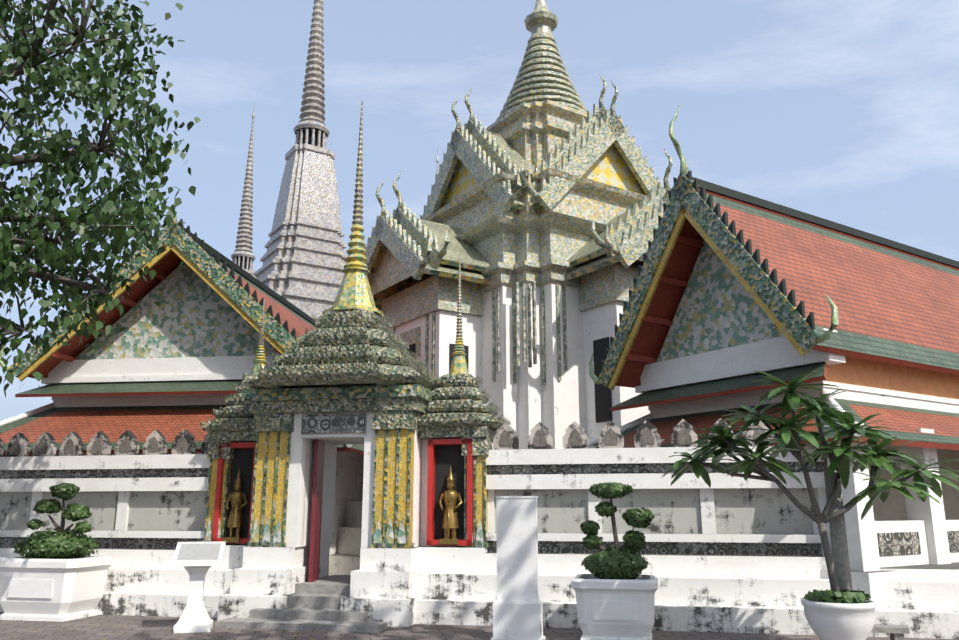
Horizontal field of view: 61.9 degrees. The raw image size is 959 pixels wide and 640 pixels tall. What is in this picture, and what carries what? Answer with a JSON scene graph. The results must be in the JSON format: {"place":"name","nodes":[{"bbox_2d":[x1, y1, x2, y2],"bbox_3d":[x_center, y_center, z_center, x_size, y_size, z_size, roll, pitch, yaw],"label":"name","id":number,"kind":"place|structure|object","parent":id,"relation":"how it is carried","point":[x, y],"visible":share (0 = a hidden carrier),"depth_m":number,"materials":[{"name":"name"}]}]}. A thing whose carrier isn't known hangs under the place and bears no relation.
{"place":"outdoors","nodes":[
{"label":"outdoors","id":0,"kind":"place"},
{"bbox_2d":[0,612,958,639],"bbox_3d":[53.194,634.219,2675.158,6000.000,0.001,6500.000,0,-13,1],"label":"ground","id":1,"kind":"structure","parent":0,"point":[113,627],"depth_m":11.79,"materials":[{"name":"grey stone"}]},
{"bbox_2d":[0,483,113,621],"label":"topiary","id":2,"kind":"object","parent":1,"relation":"on","point":[60,576],"visible":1,"depth_m":13.38,"materials":[{"name":"ceramic"}]},
{"bbox_2d":[0,0,200,397],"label":"tree","id":3,"kind":"object","parent":1,"relation":"on","point":[99,220],"visible":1,"depth_m":12.54,"materials":[{"name":"green plant"}]},
{"bbox_2d":[0,203,363,554],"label":"temple hall","id":4,"kind":"structure","parent":1,"relation":"on","point":[176,362],"depth_m":20.16,"materials":[{"name":"red tile"}]},
{"bbox_2d":[171,542,225,632],"bbox_3d":[-4.338,4.080,12.260,0.720,1.280,0.600,3,-14,-13],"label":"sign stand","id":5,"kind":"object","parent":1,"relation":"on","point":[197,560],"visible":1,"depth_m":12.14,"materials":[{"name":"white stone"}]},
{"bbox_2d":[231,99,256,278],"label":"chedi","id":6,"kind":"structure","parent":1,"relation":"on","point":[243,256],"depth_m":75.97,"materials":[{"name":"tile"}]},
{"bbox_2d":[254,0,346,319],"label":"chedi","id":7,"kind":"structure","parent":1,"relation":"on","point":[302,259],"depth_m":51.48,"materials":[{"name":"tile"}]},
{"bbox_2d":[175,101,510,632],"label":"gate","id":8,"kind":"structure","parent":1,"relation":"on","point":[348,370],"depth_m":13.95,"materials":[{"name":"tile"}]},
{"bbox_2d":[436,148,438,173],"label":"chedi","id":9,"kind":"structure","parent":1,"relation":"on","point":[437,160],"depth_m":96.89,"materials":[{"name":"tile"}]},
{"bbox_2d":[0,418,958,638],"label":"wall","id":10,"kind":"structure","parent":1,"relation":"on","point":[724,553],"depth_m":13.54,"materials":[{"name":"white paint"}]},
{"bbox_2d":[329,0,688,575],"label":"mondop","id":11,"kind":"structure","parent":1,"relation":"on","point":[546,200],"depth_m":24.44,"materials":[{"name":"tile"}]},
{"bbox_2d":[491,496,544,639],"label":"pillar","id":12,"kind":"structure","parent":1,"relation":"on","point":[517,608],"depth_m":11.34,"materials":[{"name":"white stone"}]},
{"bbox_2d":[571,482,657,639],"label":"topiary","id":13,"kind":"object","parent":1,"relation":"on","point":[615,594],"visible":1,"depth_m":11.08,"materials":[{"name":"plant"}]},
{"bbox_2d":[588,106,958,609],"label":"temple hall","id":14,"kind":"structure","parent":1,"relation":"on","point":[731,292],"depth_m":16.05,"materials":[{"name":"red tile"}]},
{"bbox_2d":[661,370,958,639],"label":"frangipani","id":15,"kind":"object","parent":1,"relation":"on","point":[841,609],"visible":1,"depth_m":10.04,"materials":[{"name":"plant"}]},
{"bbox_2d":[871,624,909,639],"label":"bench","id":16,"kind":"object","parent":1,"relation":"on","point":[897,632],"visible":0.56,"depth_m":10.75,"materials":[{"name":"stone"}]},
{"bbox_2d":[0,0,958,420],"label":"sky","id":17,"kind":"structure","parent":0,"point":[844,112],"materials":[{"name":"blue"}]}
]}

